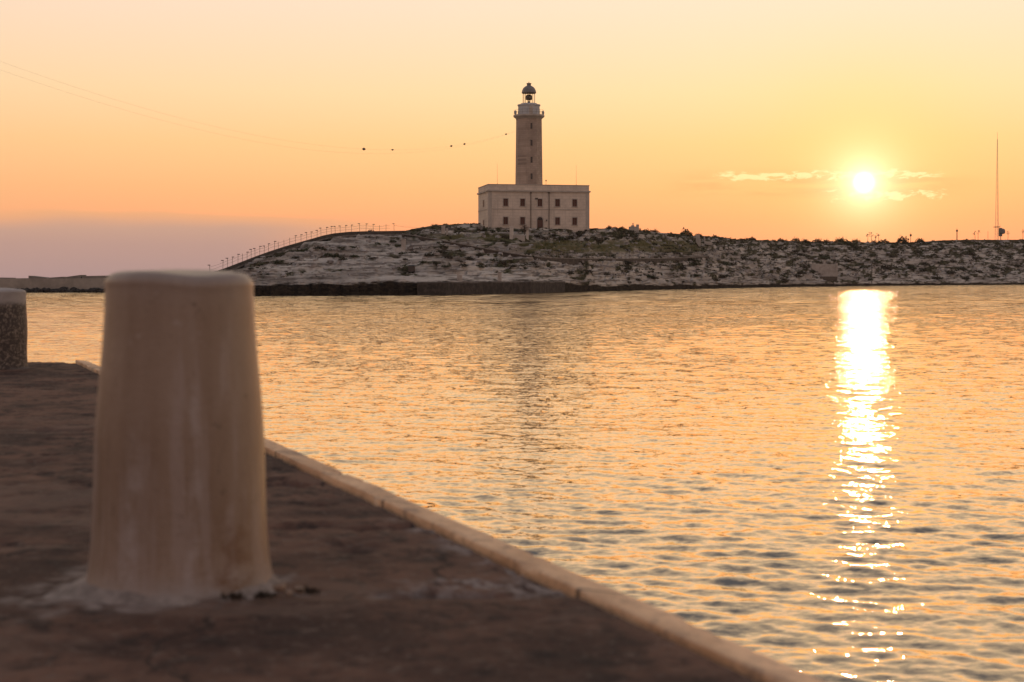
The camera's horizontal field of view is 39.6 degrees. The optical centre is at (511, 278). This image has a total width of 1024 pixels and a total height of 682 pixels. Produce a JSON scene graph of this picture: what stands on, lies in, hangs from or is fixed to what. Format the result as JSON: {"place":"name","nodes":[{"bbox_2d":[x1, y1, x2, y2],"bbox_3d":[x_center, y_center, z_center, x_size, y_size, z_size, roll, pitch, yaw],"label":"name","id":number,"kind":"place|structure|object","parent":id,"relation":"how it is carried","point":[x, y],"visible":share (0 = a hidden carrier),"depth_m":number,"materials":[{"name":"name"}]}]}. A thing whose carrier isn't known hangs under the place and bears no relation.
{"place":"outdoors","nodes":[
{"label":"outdoors","id":0,"kind":"place"},
{"bbox_2d":[0,0,1023,277],"label":"sky","id":1,"kind":"structure","parent":0,"point":[810,120],"materials":[{"name":"orange"}]},
{"bbox_2d":[26,285,1023,681],"bbox_3d":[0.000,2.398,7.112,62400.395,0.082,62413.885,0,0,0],"label":"sea water","id":2,"kind":"structure","parent":0,"point":[824,483],"depth_m":21.55,"materials":[{"name":"orange liquid"}]},
{"bbox_2d":[0,275,107,291],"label":"breakwater","id":3,"kind":"object","parent":2,"relation":"in","point":[80,283],"visible":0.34,"depth_m":248.14,"materials":[{"name":"stone"}]},
{"bbox_2d":[228,224,1023,295],"bbox_3d":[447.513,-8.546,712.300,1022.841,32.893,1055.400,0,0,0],"label":"rocky island","id":4,"kind":"structure","parent":0,"point":[387,279],"depth_m":287.03,"materials":[{"name":"stone"}]},
{"bbox_2d":[219,231,404,270],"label":"walkway","id":5,"kind":"structure","parent":4,"relation":"on","point":[240,265],"depth_m":248.77,"materials":[{"name":"concrete"}]},
{"bbox_2d":[208,223,402,269],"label":"walkway railing","id":6,"kind":"object","parent":5,"relation":"on","point":[291,241],"visible":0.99,"depth_m":241.12,"materials":[{"name":"metal"}]},
{"bbox_2d":[401,239,405,250],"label":"stone pillar","id":7,"kind":"structure","parent":4,"relation":"on","point":[403,244],"depth_m":242.09,"materials":[{"name":"beige stone"}]},
{"bbox_2d":[408,265,414,272],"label":"rock niche","id":8,"kind":"object","parent":4,"relation":"on","point":[411,268],"visible":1,"depth_m":216.35,"materials":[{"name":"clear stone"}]},
{"bbox_2d":[441,226,447,234],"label":"stone pillar","id":9,"kind":"structure","parent":4,"relation":"on","point":[442,229],"depth_m":261.07,"materials":[{"name":"beige stone"}]},
{"bbox_2d":[417,280,564,294],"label":"island quay","id":10,"kind":"structure","parent":4,"relation":"on","point":[466,287],"depth_m":219.20,"materials":[{"name":"stone"}]},
{"bbox_2d":[457,272,461,281],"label":"stone post","id":11,"kind":"object","parent":10,"relation":"on","point":[459,277],"visible":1,"depth_m":213.01,"materials":[{"name":"beige stone"}]},
{"bbox_2d":[498,272,501,280],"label":"stone post","id":12,"kind":"object","parent":10,"relation":"on","point":[499,276],"visible":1,"depth_m":222.95,"materials":[{"name":"beige stone"}]},
{"bbox_2d":[509,227,513,238],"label":"gate pillar","id":13,"kind":"structure","parent":4,"relation":"on","point":[511,232],"depth_m":271.38,"materials":[{"name":"beige stone"}]},
{"bbox_2d":[513,235,524,240],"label":"gate wall","id":14,"kind":"structure","parent":4,"relation":"on","point":[521,237],"depth_m":271.22,"materials":[{"name":"stone"}]},
{"bbox_2d":[519,222,530,234],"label":"tree","id":15,"kind":"object","parent":4,"relation":"on","point":[524,228],"visible":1,"depth_m":274.29,"materials":[{"name":"green plant"}]},
{"bbox_2d":[526,229,528,239],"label":"gate pillar","id":16,"kind":"structure","parent":4,"relation":"on","point":[527,234],"depth_m":274.56,"materials":[{"name":"beige stone"}]},
{"bbox_2d":[477,83,590,231],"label":"lighthouse","id":17,"kind":"object","parent":4,"relation":"on","point":[529,198],"visible":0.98,"depth_m":303.31,"materials":[{"name":"paint"}]},
{"bbox_2d":[0,61,509,153],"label":"aerial cable","id":18,"kind":"object","parent":17,"relation":"attached to","point":[273,138],"visible":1,"depth_m":207.71,"materials":[{"name":"paint"}]},
{"bbox_2d":[502,198,508,206],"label":"window","id":19,"kind":"structure","parent":17,"relation":"in","point":[507,199],"depth_m":300.74,"materials":[{"name":"wood"}]},
{"bbox_2d":[502,216,508,224],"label":"window","id":20,"kind":"structure","parent":17,"relation":"in","point":[507,217],"depth_m":300.74,"materials":[{"name":"wood"}]},
{"bbox_2d":[519,198,525,206],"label":"window","id":21,"kind":"structure","parent":17,"relation":"in","point":[524,199],"depth_m":301.48,"materials":[{"name":"wood"}]},
{"bbox_2d":[520,216,525,224],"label":"window","id":22,"kind":"structure","parent":17,"relation":"in","point":[524,217],"depth_m":301.48,"materials":[{"name":"wood"}]},
{"bbox_2d":[537,198,542,206],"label":"window","id":23,"kind":"structure","parent":17,"relation":"in","point":[540,200],"depth_m":302.22,"materials":[{"name":"wood"}]},
{"bbox_2d":[554,198,560,206],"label":"window","id":24,"kind":"structure","parent":17,"relation":"in","point":[557,200],"depth_m":302.95,"materials":[{"name":"wood"}]},
{"bbox_2d":[555,217,560,224],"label":"window","id":25,"kind":"structure","parent":17,"relation":"in","point":[557,220],"depth_m":302.95,"materials":[{"name":"wood"}]},
{"bbox_2d":[572,199,577,206],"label":"window","id":26,"kind":"structure","parent":17,"relation":"in","point":[576,200],"depth_m":303.62,"materials":[{"name":"wood"}]},
{"bbox_2d":[572,217,577,225],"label":"window","id":27,"kind":"structure","parent":17,"relation":"in","point":[576,218],"depth_m":303.62,"materials":[{"name":"wood"}]},
{"bbox_2d":[402,233,708,265],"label":"rock outcrop","id":28,"kind":"structure","parent":4,"relation":"on","point":[573,261],"depth_m":266.23,"materials":[{"name":"stone"}]},
{"bbox_2d":[538,250,701,257],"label":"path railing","id":29,"kind":"object","parent":28,"relation":"on","point":[610,254],"visible":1,"depth_m":285.28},
{"bbox_2d":[594,237,603,241],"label":"shrub","id":30,"kind":"object","parent":4,"relation":"on","point":[599,239],"visible":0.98,"depth_m":298.90,"materials":[{"name":"green plant"}]},
{"bbox_2d":[629,223,638,232],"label":"hut ruin","id":31,"kind":"object","parent":4,"relation":"on","point":[632,227],"visible":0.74,"depth_m":336.56,"materials":[{"name":"stone"}]},
{"bbox_2d":[246,226,1023,279],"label":"loose rock","id":32,"kind":"object","parent":4,"relation":"on","point":[515,246],"visible":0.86,"depth_m":290.67,"materials":[{"name":"stone"}]},
{"bbox_2d":[254,223,1023,278],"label":"scrub","id":33,"kind":"object","parent":4,"relation":"on","point":[850,243],"visible":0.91,"depth_m":396.86,"materials":[{"name":"green plant"}]},
{"bbox_2d":[680,227,692,236],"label":"shrub","id":34,"kind":"object","parent":4,"relation":"on","point":[687,232],"visible":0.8,"depth_m":381.11,"materials":[{"name":"green plant"}]},
{"bbox_2d":[804,274,811,278],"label":"stub wall","id":35,"kind":"structure","parent":4,"relation":"on","point":[807,276],"depth_m":423.98,"materials":[{"name":"stone"}]},
{"bbox_2d":[810,263,837,277],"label":"shore wall","id":36,"kind":"structure","parent":4,"relation":"on","point":[827,269],"depth_m":438.91,"materials":[{"name":"stone"}]},
{"bbox_2d":[819,276,836,280],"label":"shore plinth","id":37,"kind":"structure","parent":4,"relation":"on","point":[830,278],"depth_m":434.39,"materials":[{"name":"paint"}]},
{"bbox_2d":[835,237,848,243],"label":"shrub","id":38,"kind":"object","parent":4,"relation":"on","point":[842,239],"visible":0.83,"depth_m":510.22,"materials":[{"name":"green plant"}]},
{"bbox_2d":[881,264,892,269],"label":"shrub","id":39,"kind":"object","parent":4,"relation":"on","point":[888,267],"visible":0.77,"depth_m":491.83,"materials":[{"name":"green plant"}]},
{"bbox_2d":[896,236,909,243],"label":"shrub","id":40,"kind":"object","parent":4,"relation":"on","point":[903,239],"visible":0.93,"depth_m":554.21,"materials":[{"name":"green plant"}]},
{"bbox_2d":[931,276,942,279],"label":"shrub","id":41,"kind":"object","parent":4,"relation":"on","point":[937,277],"visible":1,"depth_m":510.34,"materials":[{"name":"green plant"}]},
{"bbox_2d":[945,269,956,273],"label":"shrub","id":42,"kind":"object","parent":4,"relation":"on","point":[951,272],"visible":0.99,"depth_m":524.86,"materials":[{"name":"green plant"}]},
{"bbox_2d":[995,132,1004,239],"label":"antenna mast","id":43,"kind":"object","parent":4,"relation":"on","point":[1001,231],"visible":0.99,"depth_m":616.86,"materials":[{"name":"metal"}]},
{"bbox_2d":[696,235,700,245],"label":"stone pillar","id":44,"kind":"structure","parent":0,"point":[698,240],"depth_m":372.43,"materials":[{"name":"beige stone"}]},
{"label":"quay wall","id":45,"kind":"structure","parent":0,"visible":0},
{"bbox_2d":[0,362,756,681],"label":"quay deck","id":46,"kind":"structure","parent":45,"relation":"on","point":[398,599],"depth_m":3.80,"materials":[{"name":"concrete"}]},
{"bbox_2d":[0,288,29,369],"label":"bollard","id":47,"kind":"object","parent":46,"relation":"on","point":[13,332],"visible":0.99,"depth_m":14.03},
{"bbox_2d":[42,269,281,606],"bbox_3d":[-1.005,0.442,4.143,0.710,0.937,0.641,0,0,0],"label":"bollard","id":48,"kind":"object","parent":46,"relation":"on","point":[179,516],"visible":0.98,"depth_m":3.95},
{"bbox_2d":[221,591,246,601],"bbox_3d":[-0.760,0.867,3.884,0.074,0.025,0.044,0,0,0],"label":"weed tuft","id":49,"kind":"object","parent":46,"relation":"on","point":[234,596],"visible":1,"depth_m":3.88,"materials":[{"name":"green plant"}]},
{"bbox_2d":[254,590,277,599],"bbox_3d":[-0.675,0.867,3.898,0.064,0.026,0.048,0,0,0],"label":"weed tuft","id":50,"kind":"object","parent":46,"relation":"on","point":[261,595],"visible":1,"depth_m":3.90,"materials":[{"name":"green plant"}]},
{"bbox_2d":[272,581,286,591],"bbox_3d":[-0.656,0.872,4.020,0.040,0.028,0.042,0,0,0],"label":"stone chip","id":51,"kind":"object","parent":46,"relation":"on","point":[280,586],"visible":0.99,"depth_m":4.01,"materials":[{"name":"beige stone"}]},
{"bbox_2d":[284,589,292,595],"bbox_3d":[-0.626,0.880,3.985,0.027,0.018,0.027,0,0,0],"label":"stone chip","id":52,"kind":"object","parent":46,"relation":"on","point":[288,592],"visible":1,"depth_m":3.98,"materials":[{"name":"beige stone"}]},
{"bbox_2d":[293,585,303,594],"bbox_3d":[-0.600,0.878,4.010,0.033,0.024,0.034,0,0,0],"label":"stone chip","id":53,"kind":"object","parent":46,"relation":"on","point":[296,588],"visible":0.81,"depth_m":4.00,"materials":[{"name":"stone"}]},
{"bbox_2d":[298,585,320,595],"bbox_3d":[-0.558,0.867,3.950,0.070,0.026,0.037,0,0,35],"label":"weed tuft","id":54,"kind":"object","parent":46,"relation":"on","point":[309,590],"visible":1,"depth_m":3.95,"materials":[{"name":"green plant"}]},
{"bbox_2d":[75,360,824,681],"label":"quay kerb","id":55,"kind":"structure","parent":45,"relation":"on","point":[735,657],"depth_m":4.21,"materials":[{"name":"stone"}]}
]}

